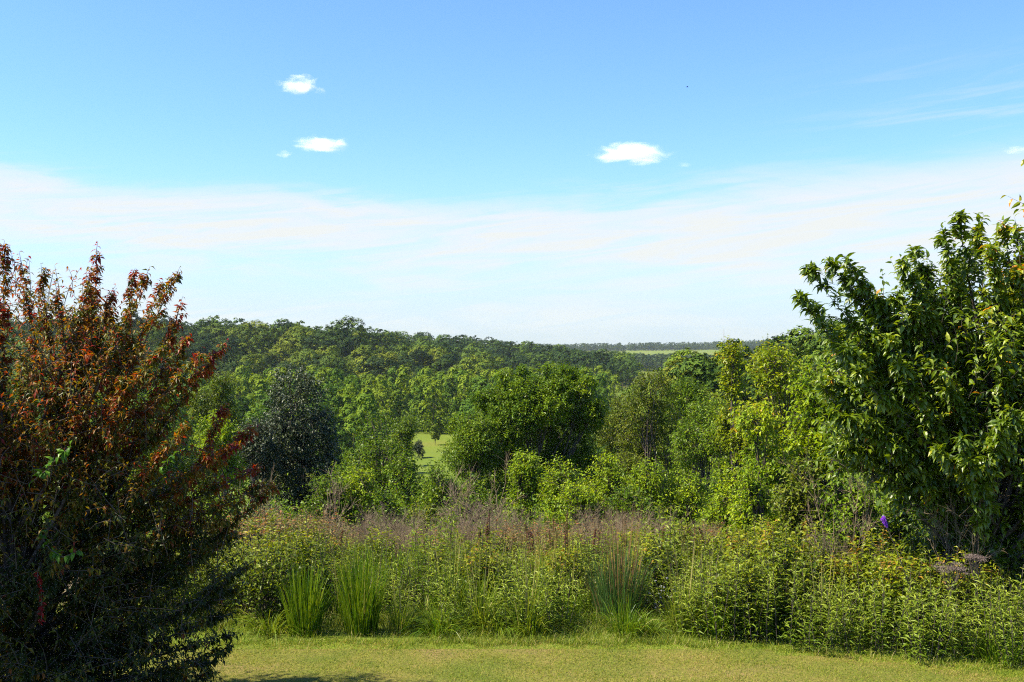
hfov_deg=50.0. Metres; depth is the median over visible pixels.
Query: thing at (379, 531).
dead shrub
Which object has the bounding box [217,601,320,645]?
grass clump
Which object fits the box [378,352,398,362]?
broadleaf tree
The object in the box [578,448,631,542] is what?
bush
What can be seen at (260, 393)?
poplar tree
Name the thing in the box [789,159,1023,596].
pear tree
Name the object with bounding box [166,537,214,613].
meadow shrub
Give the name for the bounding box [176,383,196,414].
poplar tree
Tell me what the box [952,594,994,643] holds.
tall weed
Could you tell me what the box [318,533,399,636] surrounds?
grass clump
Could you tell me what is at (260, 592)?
meadow shrub
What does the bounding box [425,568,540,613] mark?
grass clump
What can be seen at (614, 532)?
tall weed
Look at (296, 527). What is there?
rusty shrub
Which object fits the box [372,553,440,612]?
tall weed
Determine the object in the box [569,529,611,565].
rusty shrub
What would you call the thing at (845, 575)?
tall weed
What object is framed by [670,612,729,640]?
grass clump
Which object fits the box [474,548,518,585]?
meadow shrub
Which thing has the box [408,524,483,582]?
leafy weed
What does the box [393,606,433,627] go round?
grass clump
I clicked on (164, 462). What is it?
climbing vine
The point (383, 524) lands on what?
dead shrub
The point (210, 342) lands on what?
broadleaf tree
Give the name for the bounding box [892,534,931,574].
thicket shrub
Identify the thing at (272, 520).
meadow shrub
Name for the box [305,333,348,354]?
broadleaf tree
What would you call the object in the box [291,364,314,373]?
broadleaf tree
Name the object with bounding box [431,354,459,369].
broadleaf tree
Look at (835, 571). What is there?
thicket shrub
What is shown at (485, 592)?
tall weed
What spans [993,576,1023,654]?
tall weed
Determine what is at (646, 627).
grass clump
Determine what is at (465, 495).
dead bush
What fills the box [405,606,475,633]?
grass clump
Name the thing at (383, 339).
broadleaf tree
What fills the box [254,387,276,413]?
poplar tree
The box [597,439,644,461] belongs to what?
broadleaf tree
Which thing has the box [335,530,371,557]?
rusty shrub
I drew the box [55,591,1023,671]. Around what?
meadow grass
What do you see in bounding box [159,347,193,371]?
broadleaf tree
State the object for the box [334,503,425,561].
dead shrub
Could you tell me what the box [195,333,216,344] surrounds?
broadleaf tree
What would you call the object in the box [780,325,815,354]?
broadleaf tree
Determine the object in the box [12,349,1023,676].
meadow ground
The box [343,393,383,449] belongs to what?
poplar tree
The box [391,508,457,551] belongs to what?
dead shrub
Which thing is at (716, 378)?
broadleaf tree
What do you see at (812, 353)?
broadleaf tree
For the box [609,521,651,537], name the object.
rusty shrub
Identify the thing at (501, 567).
grass clump
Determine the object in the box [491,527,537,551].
rusty shrub
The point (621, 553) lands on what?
grass clump
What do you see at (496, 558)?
tall weed
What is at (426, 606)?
grass clump
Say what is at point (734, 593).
tall weed
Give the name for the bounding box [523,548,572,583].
meadow shrub
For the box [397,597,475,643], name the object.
grass clump
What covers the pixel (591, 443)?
broadleaf tree
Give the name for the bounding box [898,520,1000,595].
thicket shrub
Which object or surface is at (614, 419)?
poplar tree
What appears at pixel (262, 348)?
broadleaf tree
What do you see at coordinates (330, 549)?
leafy weed
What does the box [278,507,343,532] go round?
dead shrub
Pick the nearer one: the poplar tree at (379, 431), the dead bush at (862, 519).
the dead bush at (862, 519)
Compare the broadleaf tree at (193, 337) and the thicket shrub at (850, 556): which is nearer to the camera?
the thicket shrub at (850, 556)
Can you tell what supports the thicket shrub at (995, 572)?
on the meadow ground at (430, 447)
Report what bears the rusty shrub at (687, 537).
on the meadow ground at (430, 447)
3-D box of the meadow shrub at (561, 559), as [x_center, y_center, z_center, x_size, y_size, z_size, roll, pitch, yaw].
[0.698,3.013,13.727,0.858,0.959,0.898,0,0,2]
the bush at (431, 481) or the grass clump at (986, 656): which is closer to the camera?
the grass clump at (986, 656)
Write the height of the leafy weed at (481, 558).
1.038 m
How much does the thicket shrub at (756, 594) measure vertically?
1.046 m
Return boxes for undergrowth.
[1,400,931,560]
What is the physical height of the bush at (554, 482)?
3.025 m
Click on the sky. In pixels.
(551, 172)
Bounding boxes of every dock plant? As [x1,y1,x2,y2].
[486,514,489,545]
[524,524,530,554]
[529,531,535,555]
[553,519,557,557]
[563,513,567,558]
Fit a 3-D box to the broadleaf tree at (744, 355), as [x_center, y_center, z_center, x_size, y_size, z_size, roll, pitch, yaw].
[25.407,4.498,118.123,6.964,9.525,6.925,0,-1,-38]
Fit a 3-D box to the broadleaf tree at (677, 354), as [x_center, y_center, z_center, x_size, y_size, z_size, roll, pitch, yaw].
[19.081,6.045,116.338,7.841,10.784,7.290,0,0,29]
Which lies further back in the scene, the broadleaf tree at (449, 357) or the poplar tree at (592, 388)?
the broadleaf tree at (449, 357)
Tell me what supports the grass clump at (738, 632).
on the meadow ground at (430, 447)
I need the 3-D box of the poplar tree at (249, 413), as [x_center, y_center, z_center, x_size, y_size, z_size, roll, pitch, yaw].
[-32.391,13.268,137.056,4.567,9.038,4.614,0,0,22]
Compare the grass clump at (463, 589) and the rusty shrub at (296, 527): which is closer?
the grass clump at (463, 589)
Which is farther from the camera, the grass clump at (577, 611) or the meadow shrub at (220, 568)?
the meadow shrub at (220, 568)
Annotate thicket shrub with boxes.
[700,552,785,641]
[706,527,775,598]
[720,514,794,566]
[724,517,796,561]
[737,522,830,627]
[774,521,857,616]
[785,521,841,562]
[788,543,838,598]
[802,551,879,627]
[837,523,924,605]
[847,543,905,592]
[848,528,908,577]
[848,549,940,638]
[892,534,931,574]
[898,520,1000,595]
[914,546,991,637]
[960,558,1023,624]
[969,550,1023,594]
[993,540,1023,603]
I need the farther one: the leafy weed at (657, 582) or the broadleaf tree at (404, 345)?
the broadleaf tree at (404, 345)
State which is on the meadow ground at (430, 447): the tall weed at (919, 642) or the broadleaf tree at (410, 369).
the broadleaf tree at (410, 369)
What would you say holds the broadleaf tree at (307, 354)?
on the meadow ground at (430, 447)
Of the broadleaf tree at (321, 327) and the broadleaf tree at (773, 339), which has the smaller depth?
the broadleaf tree at (773, 339)
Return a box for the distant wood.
[536,332,982,371]
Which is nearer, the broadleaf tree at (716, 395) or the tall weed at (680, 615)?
the tall weed at (680, 615)
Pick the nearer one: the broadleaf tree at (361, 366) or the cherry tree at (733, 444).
the cherry tree at (733, 444)
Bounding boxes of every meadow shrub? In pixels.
[138,553,214,630]
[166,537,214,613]
[204,547,243,605]
[205,518,281,613]
[210,539,246,569]
[219,528,308,627]
[231,538,291,612]
[243,509,301,546]
[246,526,308,565]
[257,527,335,611]
[265,535,322,600]
[287,517,346,586]
[318,537,357,564]
[318,549,365,604]
[351,522,407,583]
[405,547,431,587]
[408,538,456,596]
[426,531,476,566]
[449,535,508,604]
[465,522,514,563]
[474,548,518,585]
[499,545,545,576]
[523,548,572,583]
[538,535,571,554]
[539,544,599,608]
[545,533,598,577]
[594,552,636,597]
[604,531,650,557]
[614,522,669,572]
[623,532,692,613]
[643,517,706,559]
[673,530,730,575]
[705,524,749,564]
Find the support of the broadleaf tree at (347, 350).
on the meadow ground at (430, 447)
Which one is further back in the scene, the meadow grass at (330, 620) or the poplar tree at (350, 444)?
the poplar tree at (350, 444)
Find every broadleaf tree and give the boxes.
[120,312,144,337]
[136,323,184,347]
[136,349,163,370]
[145,345,175,372]
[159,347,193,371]
[162,320,199,331]
[171,343,200,360]
[176,361,217,375]
[183,333,197,343]
[190,341,212,358]
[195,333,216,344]
[195,334,222,354]
[198,323,228,340]
[207,341,243,371]
[213,364,230,375]
[214,334,254,361]
[217,337,243,353]
[225,323,258,344]
[227,361,258,375]
[231,354,260,372]
[238,338,266,352]
[241,331,260,353]
[241,354,271,384]
[242,319,277,348]
[249,332,275,366]
[253,353,271,371]
[258,356,280,381]
[266,345,290,365]
[273,361,299,370]
[276,324,314,361]
[284,327,314,357]
[290,348,321,368]
[291,348,322,368]
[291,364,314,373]
[300,334,339,361]
[301,345,346,369]
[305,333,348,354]
[306,356,347,369]
[314,324,342,336]
[315,330,344,342]
[317,353,357,376]
[325,315,367,354]
[332,331,367,364]
[338,334,372,363]
[344,345,376,364]
[344,356,391,378]
[344,359,359,377]
[354,338,379,355]
[355,354,402,386]
[357,345,379,357]
[361,332,399,355]
[364,353,397,378]
[372,345,387,359]
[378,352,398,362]
[380,332,407,345]
[387,367,415,398]
[388,344,420,363]
[389,343,420,362]
[389,361,407,373]
[396,349,433,370]
[403,344,434,367]
[405,362,416,374]
[410,366,433,383]
[423,346,453,370]
[424,348,448,366]
[429,341,458,362]
[430,358,456,380]
[430,369,448,383]
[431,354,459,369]
[446,360,480,375]
[454,354,494,379]
[475,352,505,370]
[570,433,602,463]
[587,425,637,458]
[591,410,613,454]
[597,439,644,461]
[615,393,676,475]
[617,383,660,415]
[645,357,695,412]
[649,387,723,474]
[651,356,724,423]
[657,347,710,380]
[682,350,746,398]
[705,382,752,460]
[709,350,722,359]
[714,339,757,381]
[736,335,793,411]
[742,350,797,422]
[765,330,812,398]
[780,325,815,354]
[780,346,848,431]
[787,314,860,373]
[797,332,851,405]
[797,339,811,361]
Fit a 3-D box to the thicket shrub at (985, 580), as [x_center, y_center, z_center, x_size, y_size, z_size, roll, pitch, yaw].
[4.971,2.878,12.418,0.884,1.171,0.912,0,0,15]
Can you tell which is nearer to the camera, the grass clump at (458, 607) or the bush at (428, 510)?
the grass clump at (458, 607)
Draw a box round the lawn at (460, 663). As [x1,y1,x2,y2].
[103,640,1023,681]
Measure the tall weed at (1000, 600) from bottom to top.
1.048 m
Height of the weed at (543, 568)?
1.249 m
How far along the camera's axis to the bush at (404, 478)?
29.86 m
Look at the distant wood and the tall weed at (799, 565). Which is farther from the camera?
the distant wood
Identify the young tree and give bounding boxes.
[120,381,193,501]
[188,409,251,522]
[384,412,419,499]
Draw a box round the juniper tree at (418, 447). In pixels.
[413,439,425,457]
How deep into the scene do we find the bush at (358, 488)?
25.23 m
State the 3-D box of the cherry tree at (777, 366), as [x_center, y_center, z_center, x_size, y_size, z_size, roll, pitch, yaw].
[5.117,2.422,21.032,2.178,5.156,1.966,0,0,0]
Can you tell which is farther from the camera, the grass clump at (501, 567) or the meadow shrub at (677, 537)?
the meadow shrub at (677, 537)
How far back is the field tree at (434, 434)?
192.15 m
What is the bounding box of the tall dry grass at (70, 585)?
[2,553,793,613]
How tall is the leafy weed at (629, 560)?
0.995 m
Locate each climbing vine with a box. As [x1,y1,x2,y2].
[29,440,71,486]
[34,571,46,624]
[36,530,82,563]
[159,451,178,474]
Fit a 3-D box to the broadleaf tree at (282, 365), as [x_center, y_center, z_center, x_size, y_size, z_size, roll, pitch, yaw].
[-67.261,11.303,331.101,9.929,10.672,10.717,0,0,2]
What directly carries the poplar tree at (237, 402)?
on the meadow ground at (430, 447)
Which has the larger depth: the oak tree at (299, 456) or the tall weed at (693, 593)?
the oak tree at (299, 456)
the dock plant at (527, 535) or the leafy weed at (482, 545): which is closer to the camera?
the leafy weed at (482, 545)
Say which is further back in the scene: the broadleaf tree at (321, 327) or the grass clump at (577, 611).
the broadleaf tree at (321, 327)
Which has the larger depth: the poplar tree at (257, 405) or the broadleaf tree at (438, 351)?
the broadleaf tree at (438, 351)
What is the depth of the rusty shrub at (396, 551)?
16.63 m
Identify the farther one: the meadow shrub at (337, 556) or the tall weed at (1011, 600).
the meadow shrub at (337, 556)
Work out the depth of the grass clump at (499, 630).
12.25 m
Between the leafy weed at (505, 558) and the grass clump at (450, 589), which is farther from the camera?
the leafy weed at (505, 558)
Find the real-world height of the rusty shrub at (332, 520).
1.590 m
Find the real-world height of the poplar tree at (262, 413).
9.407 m
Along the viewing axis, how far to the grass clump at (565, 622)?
12.42 m
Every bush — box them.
[224,465,287,542]
[293,468,356,529]
[306,461,360,531]
[330,461,382,533]
[372,484,406,534]
[376,448,427,526]
[399,497,444,540]
[413,459,467,528]
[430,451,524,531]
[436,472,496,528]
[497,448,547,531]
[533,451,589,536]
[553,478,610,536]
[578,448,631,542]
[601,481,665,534]
[615,456,680,526]
[662,467,709,531]
[689,480,739,533]
[714,460,781,545]
[750,445,834,559]
[774,453,924,576]
[801,468,898,557]
[866,487,922,557]
[903,479,1009,627]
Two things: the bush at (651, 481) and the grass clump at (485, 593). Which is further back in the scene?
the bush at (651, 481)
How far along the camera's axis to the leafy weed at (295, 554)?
13.38 m
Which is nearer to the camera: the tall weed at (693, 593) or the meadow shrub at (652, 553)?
the tall weed at (693, 593)
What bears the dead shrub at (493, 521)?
on the meadow ground at (430, 447)
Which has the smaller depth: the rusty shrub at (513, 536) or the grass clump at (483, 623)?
the grass clump at (483, 623)
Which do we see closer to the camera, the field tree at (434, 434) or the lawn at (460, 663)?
the lawn at (460, 663)
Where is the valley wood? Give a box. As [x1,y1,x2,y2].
[10,364,622,432]
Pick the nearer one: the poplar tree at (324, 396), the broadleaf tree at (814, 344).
the broadleaf tree at (814, 344)
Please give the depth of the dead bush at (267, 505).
18.59 m
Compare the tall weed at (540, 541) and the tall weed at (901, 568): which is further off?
the tall weed at (540, 541)
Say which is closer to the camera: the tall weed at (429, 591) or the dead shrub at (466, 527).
the tall weed at (429, 591)
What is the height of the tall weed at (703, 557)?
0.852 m
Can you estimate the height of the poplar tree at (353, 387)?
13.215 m
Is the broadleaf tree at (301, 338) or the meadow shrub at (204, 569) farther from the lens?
the broadleaf tree at (301, 338)
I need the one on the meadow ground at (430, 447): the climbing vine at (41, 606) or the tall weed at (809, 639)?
the tall weed at (809, 639)
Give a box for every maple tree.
[184,368,244,509]
[327,407,422,525]
[437,409,508,517]
[444,359,609,517]
[657,374,713,494]
[666,387,743,522]
[697,418,741,527]
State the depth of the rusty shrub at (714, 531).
17.86 m
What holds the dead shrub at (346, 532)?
on the meadow ground at (430, 447)
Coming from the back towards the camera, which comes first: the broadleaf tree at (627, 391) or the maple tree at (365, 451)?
the broadleaf tree at (627, 391)
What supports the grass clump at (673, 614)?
on the meadow ground at (430, 447)
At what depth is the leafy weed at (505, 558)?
14.36 m
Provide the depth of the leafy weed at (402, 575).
13.35 m
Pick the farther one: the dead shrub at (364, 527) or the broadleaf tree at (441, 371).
the broadleaf tree at (441, 371)
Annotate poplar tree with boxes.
[5,384,14,440]
[90,386,122,469]
[166,404,197,467]
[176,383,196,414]
[183,409,202,467]
[188,377,208,392]
[188,398,211,453]
[191,384,210,438]
[203,380,235,408]
[220,384,244,412]
[229,400,242,424]
[237,397,254,417]
[239,411,261,478]
[242,395,256,417]
[246,410,269,469]
[249,379,268,416]
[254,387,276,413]
[254,393,291,421]
[285,379,299,409]
[288,392,311,421]
[303,404,339,471]
[310,397,348,477]
[315,390,337,412]
[318,383,342,448]
[325,407,352,469]
[336,375,363,416]
[338,394,366,455]
[340,374,363,403]
[341,416,365,470]
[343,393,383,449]
[349,387,385,458]
[359,423,381,469]
[371,413,386,437]
[449,402,472,467]
[462,392,475,416]
[464,385,509,474]
[465,402,494,477]
[476,378,490,393]
[491,374,510,405]
[531,359,573,507]
[580,375,599,416]
[589,390,654,486]
[610,365,695,514]
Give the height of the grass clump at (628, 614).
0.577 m
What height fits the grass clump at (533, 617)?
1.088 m
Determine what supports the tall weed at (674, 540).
on the meadow ground at (430, 447)
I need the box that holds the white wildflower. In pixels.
[647,577,681,620]
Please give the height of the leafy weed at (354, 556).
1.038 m
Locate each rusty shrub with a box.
[211,508,281,544]
[229,501,303,541]
[236,511,319,560]
[257,508,309,532]
[275,505,332,540]
[278,515,320,537]
[283,520,344,555]
[296,519,351,559]
[298,508,354,540]
[308,509,349,531]
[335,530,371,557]
[374,535,413,567]
[410,528,449,555]
[449,526,492,552]
[465,515,528,567]
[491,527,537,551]
[494,525,553,563]
[506,522,562,559]
[516,535,560,575]
[532,514,571,539]
[537,520,591,554]
[545,521,597,559]
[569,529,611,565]
[570,515,627,550]
[572,516,604,539]
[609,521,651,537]
[645,519,681,551]
[664,521,713,571]
[697,522,730,543]
[706,523,736,542]
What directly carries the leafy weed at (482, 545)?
on the meadow ground at (430, 447)
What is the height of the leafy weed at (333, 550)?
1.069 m
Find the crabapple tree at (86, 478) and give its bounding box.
[0,239,279,681]
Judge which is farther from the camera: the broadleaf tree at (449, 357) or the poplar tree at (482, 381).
the broadleaf tree at (449, 357)
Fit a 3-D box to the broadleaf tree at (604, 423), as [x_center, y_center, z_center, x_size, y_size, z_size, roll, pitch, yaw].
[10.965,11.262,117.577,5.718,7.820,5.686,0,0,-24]
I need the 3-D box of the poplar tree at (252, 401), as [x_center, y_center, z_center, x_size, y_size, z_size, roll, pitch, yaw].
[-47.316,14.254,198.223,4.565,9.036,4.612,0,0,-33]
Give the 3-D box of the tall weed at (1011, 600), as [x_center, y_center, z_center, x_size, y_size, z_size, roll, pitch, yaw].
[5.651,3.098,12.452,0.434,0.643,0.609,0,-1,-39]
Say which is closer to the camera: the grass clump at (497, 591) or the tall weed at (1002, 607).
the tall weed at (1002, 607)
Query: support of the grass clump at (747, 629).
on the meadow ground at (430, 447)
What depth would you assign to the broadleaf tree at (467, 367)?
346.36 m
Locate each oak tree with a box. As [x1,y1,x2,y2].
[232,417,289,524]
[247,362,345,520]
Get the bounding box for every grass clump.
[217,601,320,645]
[273,551,337,637]
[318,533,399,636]
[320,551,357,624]
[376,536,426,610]
[379,576,418,635]
[390,594,458,629]
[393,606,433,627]
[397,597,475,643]
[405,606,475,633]
[410,527,474,616]
[414,610,460,634]
[419,602,476,636]
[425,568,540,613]
[430,600,518,634]
[434,529,502,590]
[447,568,480,608]
[448,542,509,631]
[462,603,528,642]
[475,533,516,599]
[485,562,510,614]
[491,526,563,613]
[493,607,523,632]
[496,554,567,637]
[496,606,564,644]
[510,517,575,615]
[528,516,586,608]
[541,608,588,634]
[549,556,587,624]
[574,503,659,623]
[574,555,602,619]
[587,593,665,638]
[592,526,643,592]
[603,611,676,637]
[615,610,675,637]
[619,516,672,566]
[641,604,683,622]
[644,535,708,633]
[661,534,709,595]
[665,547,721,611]
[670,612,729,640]
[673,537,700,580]
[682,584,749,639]
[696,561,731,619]
[708,623,763,643]
[709,616,781,642]
[746,607,803,643]
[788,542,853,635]
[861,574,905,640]
[946,617,1023,667]
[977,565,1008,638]
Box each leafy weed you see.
[244,538,296,618]
[256,527,319,609]
[278,533,336,613]
[312,532,348,586]
[326,538,372,612]
[327,532,384,600]
[343,538,405,605]
[365,537,411,617]
[395,547,445,608]
[406,546,445,614]
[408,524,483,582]
[411,527,457,599]
[420,549,476,608]
[427,532,467,589]
[445,537,507,590]
[449,515,515,581]
[456,530,510,568]
[466,548,504,596]
[607,532,650,597]
[611,553,656,617]
[628,555,673,612]
[649,532,725,610]
[673,536,722,573]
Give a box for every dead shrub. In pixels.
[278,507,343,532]
[311,514,368,541]
[327,522,360,546]
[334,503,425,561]
[350,518,409,552]
[352,503,434,537]
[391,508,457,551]
[397,521,439,550]
[423,519,468,548]
[429,497,512,553]
[457,500,524,536]
[472,510,545,553]
[491,503,560,541]
[562,498,632,536]
[565,517,624,549]
[568,506,629,559]
[596,501,690,545]
[610,506,667,534]
[619,512,677,537]
[666,516,718,536]
[676,518,723,535]
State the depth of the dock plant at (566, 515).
14.96 m
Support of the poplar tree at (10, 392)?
on the meadow ground at (430, 447)
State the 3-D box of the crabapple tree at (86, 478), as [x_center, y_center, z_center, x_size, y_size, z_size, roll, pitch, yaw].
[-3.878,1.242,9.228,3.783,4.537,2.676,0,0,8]
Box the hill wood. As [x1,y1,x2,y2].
[0,314,645,387]
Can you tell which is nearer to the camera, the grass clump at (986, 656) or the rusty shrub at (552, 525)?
the grass clump at (986, 656)
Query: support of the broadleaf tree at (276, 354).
on the meadow ground at (430, 447)
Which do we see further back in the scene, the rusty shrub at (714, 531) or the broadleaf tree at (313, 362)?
the broadleaf tree at (313, 362)
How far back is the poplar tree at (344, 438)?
135.54 m
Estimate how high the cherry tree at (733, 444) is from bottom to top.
6.615 m
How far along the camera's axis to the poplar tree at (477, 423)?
136.20 m
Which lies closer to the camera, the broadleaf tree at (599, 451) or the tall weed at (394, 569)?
the tall weed at (394, 569)
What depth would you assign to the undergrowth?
25.86 m
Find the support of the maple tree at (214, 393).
on the meadow ground at (430, 447)
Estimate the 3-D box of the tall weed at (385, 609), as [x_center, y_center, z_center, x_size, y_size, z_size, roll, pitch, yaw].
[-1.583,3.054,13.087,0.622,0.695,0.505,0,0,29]
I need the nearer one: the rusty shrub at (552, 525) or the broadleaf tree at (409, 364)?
the rusty shrub at (552, 525)
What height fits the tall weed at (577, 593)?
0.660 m
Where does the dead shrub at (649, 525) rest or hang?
on the meadow ground at (430, 447)
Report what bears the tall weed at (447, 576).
on the meadow ground at (430, 447)
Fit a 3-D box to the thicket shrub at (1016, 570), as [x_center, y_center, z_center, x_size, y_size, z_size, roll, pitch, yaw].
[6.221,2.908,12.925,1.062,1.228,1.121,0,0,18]
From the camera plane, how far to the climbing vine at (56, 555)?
8.19 m
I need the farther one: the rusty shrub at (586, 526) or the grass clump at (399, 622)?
the rusty shrub at (586, 526)
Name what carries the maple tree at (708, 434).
on the meadow ground at (430, 447)
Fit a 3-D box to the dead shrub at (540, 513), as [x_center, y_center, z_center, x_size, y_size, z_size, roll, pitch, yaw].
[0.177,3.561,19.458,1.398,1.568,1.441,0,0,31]
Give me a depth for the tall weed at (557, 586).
12.89 m
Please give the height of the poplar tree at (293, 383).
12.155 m
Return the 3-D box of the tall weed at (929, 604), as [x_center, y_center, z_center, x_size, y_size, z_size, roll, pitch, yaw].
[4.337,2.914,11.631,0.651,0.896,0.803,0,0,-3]
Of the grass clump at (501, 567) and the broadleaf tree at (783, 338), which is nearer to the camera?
the grass clump at (501, 567)
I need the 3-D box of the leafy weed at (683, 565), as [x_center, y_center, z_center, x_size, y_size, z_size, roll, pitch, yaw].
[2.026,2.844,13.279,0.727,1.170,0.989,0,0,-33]
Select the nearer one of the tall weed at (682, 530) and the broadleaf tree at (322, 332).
the tall weed at (682, 530)
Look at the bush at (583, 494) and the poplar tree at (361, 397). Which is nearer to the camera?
the bush at (583, 494)
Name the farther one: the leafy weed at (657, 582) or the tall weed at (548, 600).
the leafy weed at (657, 582)
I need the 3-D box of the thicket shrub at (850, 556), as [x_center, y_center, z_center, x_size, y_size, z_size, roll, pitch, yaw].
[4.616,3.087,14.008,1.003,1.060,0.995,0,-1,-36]
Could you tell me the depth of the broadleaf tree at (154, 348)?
333.51 m
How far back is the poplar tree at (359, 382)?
206.81 m
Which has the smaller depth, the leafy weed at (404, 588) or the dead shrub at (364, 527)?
the leafy weed at (404, 588)
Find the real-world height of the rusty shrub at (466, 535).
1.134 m
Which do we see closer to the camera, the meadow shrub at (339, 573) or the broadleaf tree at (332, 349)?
the meadow shrub at (339, 573)
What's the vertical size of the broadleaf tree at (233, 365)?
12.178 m
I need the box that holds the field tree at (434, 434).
[430,424,440,442]
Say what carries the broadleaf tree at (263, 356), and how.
on the meadow ground at (430, 447)
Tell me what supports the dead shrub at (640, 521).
on the meadow ground at (430, 447)
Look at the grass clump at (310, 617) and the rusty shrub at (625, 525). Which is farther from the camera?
the rusty shrub at (625, 525)
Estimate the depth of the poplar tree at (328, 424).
145.61 m
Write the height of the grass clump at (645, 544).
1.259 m
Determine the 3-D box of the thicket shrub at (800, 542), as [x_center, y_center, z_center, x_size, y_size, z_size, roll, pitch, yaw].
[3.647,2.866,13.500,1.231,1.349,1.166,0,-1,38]
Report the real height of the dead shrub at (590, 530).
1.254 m
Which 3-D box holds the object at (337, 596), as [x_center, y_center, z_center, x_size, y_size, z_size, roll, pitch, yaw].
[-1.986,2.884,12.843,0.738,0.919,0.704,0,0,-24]
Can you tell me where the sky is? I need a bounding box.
[0,0,1023,349]
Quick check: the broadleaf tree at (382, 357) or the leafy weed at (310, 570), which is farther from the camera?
the broadleaf tree at (382, 357)
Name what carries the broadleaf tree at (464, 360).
on the meadow ground at (430, 447)
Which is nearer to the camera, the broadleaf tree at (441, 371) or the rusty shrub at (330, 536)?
the rusty shrub at (330, 536)
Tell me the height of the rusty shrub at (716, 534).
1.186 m
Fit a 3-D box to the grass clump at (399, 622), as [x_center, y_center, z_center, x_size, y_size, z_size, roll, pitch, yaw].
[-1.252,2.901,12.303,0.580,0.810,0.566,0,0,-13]
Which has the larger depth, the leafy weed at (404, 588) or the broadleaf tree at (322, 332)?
the broadleaf tree at (322, 332)
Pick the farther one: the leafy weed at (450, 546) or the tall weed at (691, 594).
the leafy weed at (450, 546)
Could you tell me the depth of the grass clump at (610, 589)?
12.81 m
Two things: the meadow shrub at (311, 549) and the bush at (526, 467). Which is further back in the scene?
the bush at (526, 467)
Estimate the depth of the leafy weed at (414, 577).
13.28 m
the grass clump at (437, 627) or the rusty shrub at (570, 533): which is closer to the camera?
the grass clump at (437, 627)
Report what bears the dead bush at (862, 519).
on the meadow ground at (430, 447)
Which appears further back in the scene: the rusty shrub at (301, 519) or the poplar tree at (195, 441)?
the poplar tree at (195, 441)
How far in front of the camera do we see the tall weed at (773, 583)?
12.02 m
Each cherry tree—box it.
[706,335,773,527]
[712,397,821,531]
[722,333,818,536]
[774,357,875,541]
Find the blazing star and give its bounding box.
[880,515,918,618]
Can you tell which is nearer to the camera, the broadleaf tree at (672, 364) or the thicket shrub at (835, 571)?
the thicket shrub at (835, 571)
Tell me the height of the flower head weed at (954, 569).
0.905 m
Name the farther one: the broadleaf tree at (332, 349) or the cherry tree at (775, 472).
the broadleaf tree at (332, 349)
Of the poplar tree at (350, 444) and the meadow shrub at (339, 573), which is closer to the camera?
the meadow shrub at (339, 573)
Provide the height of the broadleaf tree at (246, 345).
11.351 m
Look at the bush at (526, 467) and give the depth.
26.84 m
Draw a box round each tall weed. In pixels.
[333,531,363,563]
[361,539,414,574]
[368,571,407,620]
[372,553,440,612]
[381,555,411,586]
[383,576,421,627]
[395,523,445,564]
[396,503,465,594]
[418,575,447,606]
[422,553,461,616]
[433,574,476,631]
[456,543,509,578]
[464,581,508,617]
[467,583,504,603]
[479,566,546,634]
[486,535,540,573]
[489,541,541,608]
[509,561,566,620]
[521,529,548,555]
[529,562,584,633]
[560,571,598,618]
[561,528,605,569]
[566,520,618,580]
[568,555,598,605]
[599,518,640,544]
[629,571,666,617]
[631,505,692,597]
[649,568,715,635]
[652,546,722,610]
[660,515,708,551]
[664,569,710,635]
[666,572,694,613]
[676,549,716,598]
[678,582,712,619]
[680,545,716,574]
[683,547,750,643]
[699,567,734,591]
[710,570,773,636]
[727,570,781,644]
[746,537,807,641]
[750,560,810,636]
[757,544,828,613]
[777,578,862,652]
[778,559,862,635]
[783,558,842,605]
[786,582,843,644]
[802,580,835,622]
[806,568,878,639]
[812,579,870,652]
[839,564,918,656]
[843,583,873,637]
[846,576,923,646]
[866,555,903,632]
[871,545,926,624]
[875,562,932,642]
[883,568,959,654]
[885,592,942,635]
[890,582,963,663]
[917,585,961,649]
[919,544,979,635]
[923,576,1001,648]
[943,595,984,660]
[944,566,1004,631]
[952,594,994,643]
[970,564,1023,658]
[979,576,1023,642]
[984,580,1023,626]
[984,597,1023,668]
[987,586,1023,625]
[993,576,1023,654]
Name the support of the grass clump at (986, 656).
on the meadow ground at (430, 447)
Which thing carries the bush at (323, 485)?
on the meadow ground at (430, 447)
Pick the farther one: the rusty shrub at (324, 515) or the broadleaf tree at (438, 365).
the broadleaf tree at (438, 365)
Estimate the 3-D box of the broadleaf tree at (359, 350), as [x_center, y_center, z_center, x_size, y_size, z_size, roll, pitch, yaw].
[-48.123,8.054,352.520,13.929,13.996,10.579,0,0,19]
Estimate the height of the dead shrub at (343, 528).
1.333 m
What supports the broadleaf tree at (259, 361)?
on the meadow ground at (430, 447)
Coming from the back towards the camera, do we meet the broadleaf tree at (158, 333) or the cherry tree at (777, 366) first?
the broadleaf tree at (158, 333)
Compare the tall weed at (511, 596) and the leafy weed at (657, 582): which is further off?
the leafy weed at (657, 582)
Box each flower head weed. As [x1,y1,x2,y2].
[931,561,974,615]
[961,553,989,612]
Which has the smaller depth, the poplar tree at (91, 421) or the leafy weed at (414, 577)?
the leafy weed at (414, 577)
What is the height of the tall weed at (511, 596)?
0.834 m

